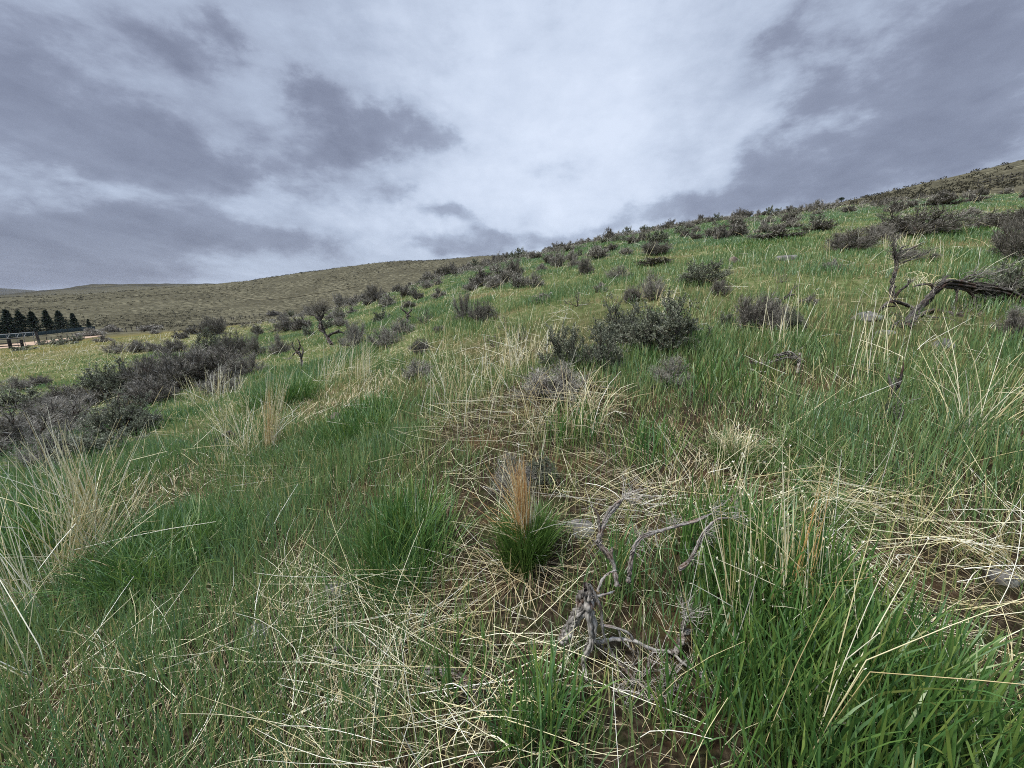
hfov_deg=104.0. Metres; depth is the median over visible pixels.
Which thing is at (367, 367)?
straw bunch
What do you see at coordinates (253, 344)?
sagebrush
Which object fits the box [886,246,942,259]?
sagebrush
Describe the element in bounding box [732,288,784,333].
sagebrush
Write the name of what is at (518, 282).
sagebrush
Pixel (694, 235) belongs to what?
sagebrush
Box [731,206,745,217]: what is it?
sagebrush
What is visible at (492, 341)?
dead sagebrush
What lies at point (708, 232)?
sagebrush
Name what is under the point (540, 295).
sagebrush
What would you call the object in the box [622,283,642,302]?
sagebrush
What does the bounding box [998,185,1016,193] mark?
sagebrush
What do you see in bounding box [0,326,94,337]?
windscreen fence
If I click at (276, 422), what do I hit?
straw bunch
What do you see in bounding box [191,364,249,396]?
sagebrush
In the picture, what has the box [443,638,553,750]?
curled straw
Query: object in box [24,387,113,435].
sagebrush
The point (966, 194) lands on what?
sagebrush
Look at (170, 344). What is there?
sagebrush
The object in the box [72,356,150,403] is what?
sagebrush
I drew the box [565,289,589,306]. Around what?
dead sagebrush
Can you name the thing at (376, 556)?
green clump
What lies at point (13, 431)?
sagebrush
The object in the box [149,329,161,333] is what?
sagebrush
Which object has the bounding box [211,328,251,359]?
sagebrush
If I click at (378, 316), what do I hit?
sagebrush
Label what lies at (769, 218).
sagebrush
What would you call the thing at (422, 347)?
sagebrush
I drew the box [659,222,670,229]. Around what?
sagebrush
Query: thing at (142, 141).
sky
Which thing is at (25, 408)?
sagebrush
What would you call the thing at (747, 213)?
sagebrush
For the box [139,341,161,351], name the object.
sagebrush
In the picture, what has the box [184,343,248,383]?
sagebrush
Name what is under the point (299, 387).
green clump
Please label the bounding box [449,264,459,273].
sagebrush
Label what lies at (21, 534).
green clump
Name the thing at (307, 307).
sagebrush
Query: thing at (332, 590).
rock
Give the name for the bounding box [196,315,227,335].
sagebrush
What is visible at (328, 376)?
straw bunch
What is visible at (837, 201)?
sagebrush
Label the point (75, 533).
straw fan
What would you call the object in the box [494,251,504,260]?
sagebrush
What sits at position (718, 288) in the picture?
sagebrush
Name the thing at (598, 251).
sagebrush
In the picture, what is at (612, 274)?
sagebrush
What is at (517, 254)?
sagebrush
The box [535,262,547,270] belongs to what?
sagebrush
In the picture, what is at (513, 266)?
sagebrush
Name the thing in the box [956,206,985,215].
sagebrush
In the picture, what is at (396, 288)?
sagebrush
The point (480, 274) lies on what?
sagebrush
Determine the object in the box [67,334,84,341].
sagebrush
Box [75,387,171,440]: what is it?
sagebrush
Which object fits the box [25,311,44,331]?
conifer tree
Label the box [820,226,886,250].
sagebrush
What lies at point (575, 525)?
rock
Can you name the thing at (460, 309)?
sagebrush
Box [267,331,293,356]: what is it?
sagebrush
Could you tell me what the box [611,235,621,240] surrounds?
sagebrush
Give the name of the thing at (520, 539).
golden topped tuft
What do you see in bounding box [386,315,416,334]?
sagebrush
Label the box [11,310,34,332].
conifer tree
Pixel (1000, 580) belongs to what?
rock
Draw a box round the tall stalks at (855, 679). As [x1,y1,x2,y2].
[757,513,1023,767]
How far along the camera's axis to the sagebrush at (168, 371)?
8.63 m
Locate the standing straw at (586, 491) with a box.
[0,191,1023,767]
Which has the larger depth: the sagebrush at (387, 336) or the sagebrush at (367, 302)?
the sagebrush at (367, 302)
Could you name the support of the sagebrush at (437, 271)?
on the ground at (320, 283)
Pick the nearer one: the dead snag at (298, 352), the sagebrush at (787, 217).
the dead snag at (298, 352)
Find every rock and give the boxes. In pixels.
[239,623,272,647]
[322,581,349,599]
[516,326,525,339]
[566,519,595,538]
[730,256,739,262]
[777,255,798,260]
[851,311,883,321]
[875,330,897,335]
[933,338,954,347]
[984,568,1023,587]
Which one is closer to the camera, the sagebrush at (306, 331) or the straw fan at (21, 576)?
the straw fan at (21, 576)
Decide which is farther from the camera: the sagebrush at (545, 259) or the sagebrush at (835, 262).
the sagebrush at (545, 259)
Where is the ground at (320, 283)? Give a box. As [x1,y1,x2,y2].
[0,159,1023,767]
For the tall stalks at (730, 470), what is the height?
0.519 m
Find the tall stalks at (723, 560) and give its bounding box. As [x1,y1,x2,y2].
[690,464,761,663]
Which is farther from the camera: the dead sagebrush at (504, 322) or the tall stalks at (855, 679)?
the dead sagebrush at (504, 322)
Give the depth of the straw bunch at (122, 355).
15.60 m
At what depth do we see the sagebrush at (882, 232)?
9.75 m
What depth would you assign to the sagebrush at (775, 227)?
14.56 m
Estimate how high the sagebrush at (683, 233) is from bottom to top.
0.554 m
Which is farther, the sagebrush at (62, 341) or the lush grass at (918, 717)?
the sagebrush at (62, 341)
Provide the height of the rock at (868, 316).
0.206 m
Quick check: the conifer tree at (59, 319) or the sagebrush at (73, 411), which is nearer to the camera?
the sagebrush at (73, 411)
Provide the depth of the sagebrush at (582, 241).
35.79 m
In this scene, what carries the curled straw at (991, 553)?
on the ground at (320, 283)
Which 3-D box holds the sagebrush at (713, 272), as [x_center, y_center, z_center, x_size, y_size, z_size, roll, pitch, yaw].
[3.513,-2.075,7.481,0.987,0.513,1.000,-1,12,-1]
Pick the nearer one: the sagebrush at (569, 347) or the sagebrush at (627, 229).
the sagebrush at (569, 347)
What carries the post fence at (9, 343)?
on the ground at (320, 283)
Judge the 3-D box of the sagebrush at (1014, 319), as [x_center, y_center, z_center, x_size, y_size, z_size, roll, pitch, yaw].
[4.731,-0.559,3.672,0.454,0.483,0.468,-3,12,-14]
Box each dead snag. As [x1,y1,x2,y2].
[284,339,303,368]
[400,307,411,323]
[865,362,923,422]
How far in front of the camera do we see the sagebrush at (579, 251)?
19.52 m
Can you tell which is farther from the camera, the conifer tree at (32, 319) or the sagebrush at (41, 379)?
the conifer tree at (32, 319)
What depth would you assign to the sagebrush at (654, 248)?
13.28 m
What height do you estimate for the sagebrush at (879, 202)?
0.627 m
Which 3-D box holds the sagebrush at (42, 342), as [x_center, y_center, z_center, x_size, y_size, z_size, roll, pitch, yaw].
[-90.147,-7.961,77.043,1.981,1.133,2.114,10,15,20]
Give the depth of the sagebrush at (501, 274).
13.62 m
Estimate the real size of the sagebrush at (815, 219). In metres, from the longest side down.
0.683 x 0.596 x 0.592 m
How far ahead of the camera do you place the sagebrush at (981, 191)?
33.09 m
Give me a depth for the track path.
281.80 m
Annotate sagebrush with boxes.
[0,375,46,390]
[0,386,43,409]
[0,394,66,430]
[0,402,85,455]
[1,426,94,471]
[10,345,38,351]
[24,375,54,385]
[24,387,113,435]
[27,382,112,407]
[35,427,150,473]
[36,340,50,344]
[47,337,83,345]
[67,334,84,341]
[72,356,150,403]
[74,327,106,336]
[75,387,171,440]
[91,334,113,341]
[97,339,128,353]
[100,324,122,331]
[101,372,182,407]
[116,340,210,392]
[125,339,145,352]
[135,324,164,330]
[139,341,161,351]
[139,354,176,380]
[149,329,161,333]
[151,336,190,353]
[156,343,216,372]
[171,330,189,339]
[181,325,202,334]
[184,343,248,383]
[190,326,227,354]
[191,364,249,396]
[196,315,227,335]
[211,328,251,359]
[225,350,272,373]
[230,193,959,328]
[242,330,265,355]
[250,324,263,333]
[265,310,279,315]
[265,312,303,332]
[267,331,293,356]
[289,315,312,330]
[301,325,314,335]
[303,306,311,312]
[317,316,333,328]
[330,306,347,318]
[331,293,347,306]
[331,316,348,326]
[336,317,370,347]
[345,307,356,313]
[348,294,363,302]
[362,281,383,301]
[362,298,372,304]
[368,326,404,347]
[371,308,389,321]
[377,291,397,307]
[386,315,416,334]
[393,283,402,291]
[397,285,412,296]
[397,358,434,379]
[401,300,415,308]
[407,335,432,354]
[410,290,423,299]
[417,311,431,323]
[419,271,435,281]
[421,280,433,288]
[430,286,447,297]
[433,267,442,274]
[433,277,442,285]
[433,325,444,332]
[440,261,456,275]
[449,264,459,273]
[450,287,473,320]
[461,281,476,291]
[466,258,478,266]
[467,269,492,283]
[468,298,500,324]
[472,277,484,287]
[482,261,515,287]
[485,274,505,288]
[486,334,502,346]
[486,449,535,501]
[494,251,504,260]
[498,314,508,331]
[502,255,524,276]
[507,358,598,406]
[508,273,526,287]
[513,248,525,257]
[522,451,558,487]
[525,270,545,286]
[529,251,541,258]
[531,292,551,301]
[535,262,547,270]
[537,321,590,370]
[541,253,555,262]
[547,250,566,265]
[550,242,561,248]
[558,466,753,721]
[562,245,573,251]
[565,249,577,260]
[565,255,580,267]
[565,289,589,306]
[574,247,582,255]
[575,238,587,244]
[575,321,630,372]
[576,256,594,274]
[584,244,609,258]
[587,291,645,345]
[593,283,609,291]
[600,226,615,238]
[604,243,617,250]
[604,263,633,278]
[604,356,625,372]
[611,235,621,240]
[612,287,711,352]
[619,247,633,254]
[620,235,627,241]
[622,227,631,233]
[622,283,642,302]
[626,235,639,243]
[634,256,673,265]
[635,232,647,240]
[639,240,673,254]
[639,269,667,300]
[644,226,669,243]
[647,353,694,387]
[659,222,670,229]
[664,219,678,225]
[672,258,733,283]
[673,224,685,233]
[680,228,690,236]
[683,220,695,228]
[686,219,703,224]
[690,224,700,232]
[690,232,702,238]
[703,225,722,236]
[709,277,733,295]
[712,212,721,220]
[712,224,732,239]
[713,310,738,329]
[725,218,745,226]
[727,211,738,219]
[727,219,749,236]
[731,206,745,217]
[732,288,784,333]
[743,210,753,216]
[747,228,809,238]
[753,219,771,233]
[757,294,803,333]
[758,216,776,222]
[766,205,776,214]
[770,222,787,232]
[771,269,790,282]
[776,217,806,227]
[777,306,808,332]
[780,210,805,221]
[786,205,794,211]
[795,205,805,211]
[796,293,820,306]
[797,219,842,231]
[803,203,817,211]
[808,211,827,224]
[811,199,823,209]
[820,202,831,209]
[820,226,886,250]
[820,259,842,269]
[832,198,844,206]
[841,203,856,212]
[859,202,995,235]
[860,220,902,242]
[870,199,886,205]
[883,200,908,211]
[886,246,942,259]
[905,199,919,207]
[920,195,966,205]
[927,190,955,199]
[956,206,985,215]
[958,253,1023,301]
[961,189,975,197]
[962,194,994,201]
[965,205,1023,228]
[974,185,990,195]
[977,171,1023,186]
[986,213,1023,261]
[986,300,1023,341]
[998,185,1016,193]
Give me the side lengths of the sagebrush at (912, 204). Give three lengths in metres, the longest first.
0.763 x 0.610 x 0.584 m
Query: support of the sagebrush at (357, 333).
on the ground at (320, 283)
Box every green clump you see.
[0,484,143,572]
[5,490,258,636]
[215,369,326,417]
[304,391,414,456]
[307,469,497,628]
[458,634,602,767]
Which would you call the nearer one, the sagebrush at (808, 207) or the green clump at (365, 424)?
the green clump at (365, 424)
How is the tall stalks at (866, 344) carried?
on the ground at (320, 283)
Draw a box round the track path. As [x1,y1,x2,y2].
[6,286,357,302]
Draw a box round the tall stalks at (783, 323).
[761,287,830,350]
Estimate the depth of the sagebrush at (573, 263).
14.27 m
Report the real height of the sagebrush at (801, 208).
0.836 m
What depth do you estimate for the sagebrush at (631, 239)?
20.18 m
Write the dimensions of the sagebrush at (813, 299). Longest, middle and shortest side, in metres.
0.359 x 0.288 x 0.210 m
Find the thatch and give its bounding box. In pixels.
[0,194,1023,767]
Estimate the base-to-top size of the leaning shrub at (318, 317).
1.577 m
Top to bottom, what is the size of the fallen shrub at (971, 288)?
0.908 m
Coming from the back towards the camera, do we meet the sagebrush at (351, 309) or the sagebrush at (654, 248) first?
the sagebrush at (351, 309)
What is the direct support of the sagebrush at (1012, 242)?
on the ground at (320, 283)
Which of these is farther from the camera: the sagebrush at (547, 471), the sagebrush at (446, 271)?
the sagebrush at (446, 271)
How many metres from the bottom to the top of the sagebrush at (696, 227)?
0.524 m
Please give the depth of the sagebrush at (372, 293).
27.80 m
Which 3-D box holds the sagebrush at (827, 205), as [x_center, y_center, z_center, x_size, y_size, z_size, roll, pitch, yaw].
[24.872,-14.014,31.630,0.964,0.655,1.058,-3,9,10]
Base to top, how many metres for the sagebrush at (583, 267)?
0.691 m
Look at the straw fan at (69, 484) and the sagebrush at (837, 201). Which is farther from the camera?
the sagebrush at (837, 201)
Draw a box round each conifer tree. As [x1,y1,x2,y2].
[0,309,21,333]
[0,323,8,333]
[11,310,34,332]
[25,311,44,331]
[39,310,57,330]
[53,310,71,328]
[69,313,81,327]
[86,319,91,326]
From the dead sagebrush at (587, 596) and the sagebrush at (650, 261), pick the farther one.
the sagebrush at (650, 261)
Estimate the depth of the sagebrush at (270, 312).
224.59 m
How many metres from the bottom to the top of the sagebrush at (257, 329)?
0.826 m
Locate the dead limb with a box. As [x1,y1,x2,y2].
[776,283,798,305]
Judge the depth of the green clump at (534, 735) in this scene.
1.32 m
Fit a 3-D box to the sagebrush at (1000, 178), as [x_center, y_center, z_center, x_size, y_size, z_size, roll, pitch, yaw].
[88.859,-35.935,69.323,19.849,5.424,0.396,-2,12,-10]
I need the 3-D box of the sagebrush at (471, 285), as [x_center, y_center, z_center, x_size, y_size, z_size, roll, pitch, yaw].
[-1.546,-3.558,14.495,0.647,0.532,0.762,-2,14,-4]
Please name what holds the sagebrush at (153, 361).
on the ground at (320, 283)
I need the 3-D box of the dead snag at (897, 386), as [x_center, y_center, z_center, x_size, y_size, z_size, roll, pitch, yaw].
[2.589,0.094,2.737,0.346,0.486,0.390,4,13,19]
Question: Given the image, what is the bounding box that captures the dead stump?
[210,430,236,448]
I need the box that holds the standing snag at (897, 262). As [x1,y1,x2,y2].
[885,233,927,300]
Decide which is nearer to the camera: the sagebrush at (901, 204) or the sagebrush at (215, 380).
the sagebrush at (215, 380)
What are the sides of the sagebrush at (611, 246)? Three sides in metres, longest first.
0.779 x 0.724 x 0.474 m
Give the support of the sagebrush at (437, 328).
on the ground at (320, 283)
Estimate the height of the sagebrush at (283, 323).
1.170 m
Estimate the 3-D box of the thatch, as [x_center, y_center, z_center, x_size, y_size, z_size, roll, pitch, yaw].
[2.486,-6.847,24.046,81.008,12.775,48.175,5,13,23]
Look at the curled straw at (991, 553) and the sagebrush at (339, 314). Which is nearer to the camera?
the curled straw at (991, 553)
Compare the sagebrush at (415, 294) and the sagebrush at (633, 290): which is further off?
the sagebrush at (415, 294)
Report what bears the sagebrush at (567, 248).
on the ground at (320, 283)
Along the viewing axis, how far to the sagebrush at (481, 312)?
8.00 m
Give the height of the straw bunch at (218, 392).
0.739 m
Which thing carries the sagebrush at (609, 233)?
on the ground at (320, 283)
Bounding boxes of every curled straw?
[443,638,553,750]
[893,501,1023,589]
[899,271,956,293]
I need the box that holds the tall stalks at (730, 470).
[702,427,786,523]
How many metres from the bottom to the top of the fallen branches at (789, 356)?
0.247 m
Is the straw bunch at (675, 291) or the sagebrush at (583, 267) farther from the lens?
the sagebrush at (583, 267)
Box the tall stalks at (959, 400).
[909,312,1023,441]
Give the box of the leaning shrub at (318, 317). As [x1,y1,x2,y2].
[299,293,346,344]
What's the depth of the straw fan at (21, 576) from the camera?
2.33 m
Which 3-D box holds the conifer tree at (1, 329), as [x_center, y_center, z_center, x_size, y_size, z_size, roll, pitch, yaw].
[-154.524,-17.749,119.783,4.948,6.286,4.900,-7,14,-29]
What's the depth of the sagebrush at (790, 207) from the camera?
40.77 m
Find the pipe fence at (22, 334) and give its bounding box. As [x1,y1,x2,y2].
[0,332,35,346]
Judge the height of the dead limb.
0.387 m
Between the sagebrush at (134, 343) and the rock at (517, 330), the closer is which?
the rock at (517, 330)
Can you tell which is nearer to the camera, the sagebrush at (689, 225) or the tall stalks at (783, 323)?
the tall stalks at (783, 323)
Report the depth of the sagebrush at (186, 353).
10.69 m
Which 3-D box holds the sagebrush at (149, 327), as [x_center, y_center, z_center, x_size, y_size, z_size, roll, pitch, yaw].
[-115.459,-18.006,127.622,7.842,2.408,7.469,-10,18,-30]
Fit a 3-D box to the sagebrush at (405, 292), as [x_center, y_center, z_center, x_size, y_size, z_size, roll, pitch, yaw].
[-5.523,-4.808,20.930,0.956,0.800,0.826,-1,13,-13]
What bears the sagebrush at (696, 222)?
on the ground at (320, 283)
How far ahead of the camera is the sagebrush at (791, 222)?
16.19 m
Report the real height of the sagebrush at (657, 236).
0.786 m
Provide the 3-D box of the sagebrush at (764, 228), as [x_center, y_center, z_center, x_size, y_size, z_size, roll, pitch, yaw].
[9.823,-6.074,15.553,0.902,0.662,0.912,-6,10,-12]
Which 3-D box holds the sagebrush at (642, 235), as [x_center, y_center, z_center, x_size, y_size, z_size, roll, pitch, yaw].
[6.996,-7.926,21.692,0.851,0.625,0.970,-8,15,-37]
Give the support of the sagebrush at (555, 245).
on the ground at (320, 283)
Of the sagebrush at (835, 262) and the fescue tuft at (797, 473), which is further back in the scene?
the sagebrush at (835, 262)
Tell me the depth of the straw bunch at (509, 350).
4.77 m
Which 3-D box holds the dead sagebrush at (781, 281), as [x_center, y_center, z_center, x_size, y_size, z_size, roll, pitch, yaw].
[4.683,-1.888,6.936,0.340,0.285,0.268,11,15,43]
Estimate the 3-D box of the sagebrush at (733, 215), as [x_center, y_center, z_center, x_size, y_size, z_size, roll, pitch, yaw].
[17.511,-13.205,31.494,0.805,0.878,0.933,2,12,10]
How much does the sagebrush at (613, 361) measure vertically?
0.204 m
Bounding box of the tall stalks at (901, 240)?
[881,229,922,250]
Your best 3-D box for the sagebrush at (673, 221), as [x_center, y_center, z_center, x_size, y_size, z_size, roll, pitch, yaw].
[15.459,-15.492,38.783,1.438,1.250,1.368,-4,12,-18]
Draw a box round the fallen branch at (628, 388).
[590,372,683,389]
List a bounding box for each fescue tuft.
[679,412,804,483]
[748,404,911,478]
[750,447,844,489]
[753,465,906,559]
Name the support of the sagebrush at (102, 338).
on the ground at (320, 283)
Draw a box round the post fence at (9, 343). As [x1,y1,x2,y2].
[0,332,40,348]
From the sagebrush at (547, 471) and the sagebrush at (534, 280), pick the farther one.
the sagebrush at (534, 280)
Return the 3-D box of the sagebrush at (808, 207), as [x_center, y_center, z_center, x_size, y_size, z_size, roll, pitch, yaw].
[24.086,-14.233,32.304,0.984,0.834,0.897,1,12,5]
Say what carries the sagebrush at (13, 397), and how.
on the ground at (320, 283)
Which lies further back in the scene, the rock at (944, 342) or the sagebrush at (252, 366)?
the sagebrush at (252, 366)
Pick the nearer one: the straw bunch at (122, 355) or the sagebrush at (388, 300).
the straw bunch at (122, 355)
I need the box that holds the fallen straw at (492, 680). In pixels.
[0,204,1023,767]
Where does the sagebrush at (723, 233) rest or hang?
on the ground at (320, 283)
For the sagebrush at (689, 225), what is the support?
on the ground at (320, 283)
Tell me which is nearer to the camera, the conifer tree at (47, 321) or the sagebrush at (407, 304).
the sagebrush at (407, 304)
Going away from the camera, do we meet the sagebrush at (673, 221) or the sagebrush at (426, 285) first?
the sagebrush at (426, 285)
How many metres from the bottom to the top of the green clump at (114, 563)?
0.530 m
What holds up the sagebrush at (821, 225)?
on the ground at (320, 283)
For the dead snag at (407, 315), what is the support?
on the ground at (320, 283)
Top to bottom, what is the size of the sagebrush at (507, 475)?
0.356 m
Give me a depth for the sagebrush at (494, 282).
13.16 m
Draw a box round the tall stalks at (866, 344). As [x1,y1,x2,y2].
[847,279,923,386]
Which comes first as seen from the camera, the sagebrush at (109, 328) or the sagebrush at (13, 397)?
the sagebrush at (13, 397)
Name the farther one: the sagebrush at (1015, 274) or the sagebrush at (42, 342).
the sagebrush at (42, 342)
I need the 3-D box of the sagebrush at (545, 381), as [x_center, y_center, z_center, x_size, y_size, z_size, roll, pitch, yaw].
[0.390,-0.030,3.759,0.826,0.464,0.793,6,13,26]
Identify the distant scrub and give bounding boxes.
[0,160,1023,338]
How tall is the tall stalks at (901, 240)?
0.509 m
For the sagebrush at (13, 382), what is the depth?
11.06 m
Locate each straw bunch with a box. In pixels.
[110,343,134,360]
[173,373,273,469]
[175,367,247,406]
[258,364,308,454]
[313,336,377,386]
[357,337,391,382]
[415,329,554,429]
[482,313,566,376]
[490,360,649,451]
[656,288,678,307]
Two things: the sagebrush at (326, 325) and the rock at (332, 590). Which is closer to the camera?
the rock at (332, 590)
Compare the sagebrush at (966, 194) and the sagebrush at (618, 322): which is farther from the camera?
the sagebrush at (966, 194)
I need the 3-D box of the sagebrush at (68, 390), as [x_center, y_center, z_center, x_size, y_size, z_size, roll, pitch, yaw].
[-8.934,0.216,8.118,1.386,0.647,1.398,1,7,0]
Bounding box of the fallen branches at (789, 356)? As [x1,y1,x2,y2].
[749,346,808,372]
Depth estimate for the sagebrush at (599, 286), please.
8.38 m
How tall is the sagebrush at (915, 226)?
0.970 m
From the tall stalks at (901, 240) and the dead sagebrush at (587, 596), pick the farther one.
the tall stalks at (901, 240)
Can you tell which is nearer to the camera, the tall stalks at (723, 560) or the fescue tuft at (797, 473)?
the tall stalks at (723, 560)
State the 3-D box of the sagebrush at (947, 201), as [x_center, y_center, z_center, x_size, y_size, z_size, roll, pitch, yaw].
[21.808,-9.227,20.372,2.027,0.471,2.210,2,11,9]
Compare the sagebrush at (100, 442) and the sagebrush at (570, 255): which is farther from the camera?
the sagebrush at (570, 255)
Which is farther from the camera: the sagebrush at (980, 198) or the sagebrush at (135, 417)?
the sagebrush at (980, 198)
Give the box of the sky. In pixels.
[0,0,1023,290]
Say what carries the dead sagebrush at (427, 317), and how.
on the ground at (320, 283)
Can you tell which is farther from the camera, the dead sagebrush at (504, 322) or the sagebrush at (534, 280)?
the sagebrush at (534, 280)
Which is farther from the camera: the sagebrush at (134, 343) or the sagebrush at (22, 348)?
the sagebrush at (22, 348)
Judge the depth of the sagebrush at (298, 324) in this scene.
20.04 m
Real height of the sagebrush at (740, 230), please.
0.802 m
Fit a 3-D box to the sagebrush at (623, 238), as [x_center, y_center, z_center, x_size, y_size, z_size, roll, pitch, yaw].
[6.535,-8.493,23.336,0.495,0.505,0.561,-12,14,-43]
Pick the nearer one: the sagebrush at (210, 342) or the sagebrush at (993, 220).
the sagebrush at (993, 220)
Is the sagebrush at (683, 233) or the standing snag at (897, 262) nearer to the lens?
the standing snag at (897, 262)
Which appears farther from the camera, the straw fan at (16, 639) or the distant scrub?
the distant scrub
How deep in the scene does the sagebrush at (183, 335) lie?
31.61 m
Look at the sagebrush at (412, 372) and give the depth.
5.53 m
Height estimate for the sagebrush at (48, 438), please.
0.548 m
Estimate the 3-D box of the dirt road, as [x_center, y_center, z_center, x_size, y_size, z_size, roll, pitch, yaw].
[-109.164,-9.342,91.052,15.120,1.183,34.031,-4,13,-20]
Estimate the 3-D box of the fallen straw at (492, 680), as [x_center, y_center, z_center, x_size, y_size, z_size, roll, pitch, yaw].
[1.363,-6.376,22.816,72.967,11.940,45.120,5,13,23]
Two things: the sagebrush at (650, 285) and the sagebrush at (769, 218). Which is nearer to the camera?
the sagebrush at (650, 285)
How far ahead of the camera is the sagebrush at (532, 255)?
24.83 m
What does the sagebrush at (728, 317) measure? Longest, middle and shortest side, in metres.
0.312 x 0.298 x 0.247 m
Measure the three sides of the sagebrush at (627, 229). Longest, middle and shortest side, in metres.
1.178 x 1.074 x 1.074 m
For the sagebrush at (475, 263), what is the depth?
41.72 m
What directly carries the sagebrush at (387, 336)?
on the ground at (320, 283)
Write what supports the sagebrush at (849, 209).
on the ground at (320, 283)
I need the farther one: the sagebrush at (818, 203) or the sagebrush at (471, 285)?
the sagebrush at (818, 203)
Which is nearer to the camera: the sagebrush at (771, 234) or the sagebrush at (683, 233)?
the sagebrush at (771, 234)
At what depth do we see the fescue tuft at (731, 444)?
2.46 m
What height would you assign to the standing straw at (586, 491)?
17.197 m
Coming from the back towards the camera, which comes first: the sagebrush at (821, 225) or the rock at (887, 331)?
the sagebrush at (821, 225)
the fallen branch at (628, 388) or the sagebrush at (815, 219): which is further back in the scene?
the sagebrush at (815, 219)
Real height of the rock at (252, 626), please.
0.171 m
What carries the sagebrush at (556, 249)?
on the ground at (320, 283)
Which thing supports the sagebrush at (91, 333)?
on the ground at (320, 283)
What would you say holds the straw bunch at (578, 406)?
on the ground at (320, 283)
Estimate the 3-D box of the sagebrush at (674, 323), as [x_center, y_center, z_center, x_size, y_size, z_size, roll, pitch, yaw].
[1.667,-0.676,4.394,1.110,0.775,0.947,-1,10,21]
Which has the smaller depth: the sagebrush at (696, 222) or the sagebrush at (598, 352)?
the sagebrush at (598, 352)
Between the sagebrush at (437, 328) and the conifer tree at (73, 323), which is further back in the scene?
the conifer tree at (73, 323)
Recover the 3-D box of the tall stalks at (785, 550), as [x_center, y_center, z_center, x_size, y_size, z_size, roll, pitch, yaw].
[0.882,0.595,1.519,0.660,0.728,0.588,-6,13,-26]
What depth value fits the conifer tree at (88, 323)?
141.95 m
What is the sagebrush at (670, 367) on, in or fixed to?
on the ground at (320, 283)
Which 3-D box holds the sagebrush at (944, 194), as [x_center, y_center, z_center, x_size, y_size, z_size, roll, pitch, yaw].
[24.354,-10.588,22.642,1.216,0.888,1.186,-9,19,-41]
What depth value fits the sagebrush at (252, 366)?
9.61 m
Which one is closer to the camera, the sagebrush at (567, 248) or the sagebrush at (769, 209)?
the sagebrush at (567, 248)
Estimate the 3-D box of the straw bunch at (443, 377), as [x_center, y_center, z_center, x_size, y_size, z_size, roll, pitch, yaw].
[-0.290,-0.096,4.061,1.368,0.920,1.523,0,12,0]
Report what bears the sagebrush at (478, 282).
on the ground at (320, 283)
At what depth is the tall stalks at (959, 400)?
2.38 m
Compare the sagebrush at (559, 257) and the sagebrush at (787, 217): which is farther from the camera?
the sagebrush at (787, 217)
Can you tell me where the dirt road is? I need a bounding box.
[0,335,99,347]
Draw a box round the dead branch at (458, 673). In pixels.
[420,665,480,710]
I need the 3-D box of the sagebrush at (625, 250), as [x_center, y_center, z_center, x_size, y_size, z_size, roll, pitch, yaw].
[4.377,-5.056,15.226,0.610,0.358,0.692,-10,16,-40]
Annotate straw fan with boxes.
[0,407,115,548]
[0,416,210,603]
[0,438,64,633]
[0,572,51,712]
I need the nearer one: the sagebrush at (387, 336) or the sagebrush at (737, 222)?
the sagebrush at (387, 336)
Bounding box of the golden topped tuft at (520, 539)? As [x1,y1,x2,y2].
[425,445,592,622]
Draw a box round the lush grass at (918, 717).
[0,221,1023,767]
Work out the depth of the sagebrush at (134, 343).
20.68 m
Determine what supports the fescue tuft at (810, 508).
on the ground at (320, 283)
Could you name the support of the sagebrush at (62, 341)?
on the ground at (320, 283)
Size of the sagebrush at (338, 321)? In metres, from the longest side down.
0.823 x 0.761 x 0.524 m
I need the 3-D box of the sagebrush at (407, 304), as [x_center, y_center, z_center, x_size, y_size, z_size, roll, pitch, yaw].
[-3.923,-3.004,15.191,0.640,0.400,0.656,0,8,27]
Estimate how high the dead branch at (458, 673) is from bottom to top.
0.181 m
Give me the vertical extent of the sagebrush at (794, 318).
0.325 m
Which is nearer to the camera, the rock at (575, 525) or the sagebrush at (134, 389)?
the rock at (575, 525)
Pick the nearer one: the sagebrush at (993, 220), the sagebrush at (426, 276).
the sagebrush at (993, 220)
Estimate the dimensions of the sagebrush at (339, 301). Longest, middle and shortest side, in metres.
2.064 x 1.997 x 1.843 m
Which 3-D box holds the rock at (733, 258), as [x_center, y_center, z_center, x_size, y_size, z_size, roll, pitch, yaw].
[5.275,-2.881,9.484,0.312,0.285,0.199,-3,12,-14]
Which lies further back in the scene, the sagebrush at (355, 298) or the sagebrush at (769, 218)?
the sagebrush at (355, 298)
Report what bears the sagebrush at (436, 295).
on the ground at (320, 283)
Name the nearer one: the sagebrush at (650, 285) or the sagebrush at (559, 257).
the sagebrush at (650, 285)
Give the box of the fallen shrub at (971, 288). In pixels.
[878,258,1023,328]
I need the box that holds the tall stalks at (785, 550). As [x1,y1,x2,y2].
[709,445,874,637]
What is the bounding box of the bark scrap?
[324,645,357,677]
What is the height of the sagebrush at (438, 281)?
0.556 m
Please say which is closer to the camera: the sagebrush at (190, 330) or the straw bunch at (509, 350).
the straw bunch at (509, 350)
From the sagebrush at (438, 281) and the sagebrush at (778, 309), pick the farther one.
the sagebrush at (438, 281)
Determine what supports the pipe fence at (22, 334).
on the ground at (320, 283)
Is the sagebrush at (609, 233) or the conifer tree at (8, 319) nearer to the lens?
the sagebrush at (609, 233)

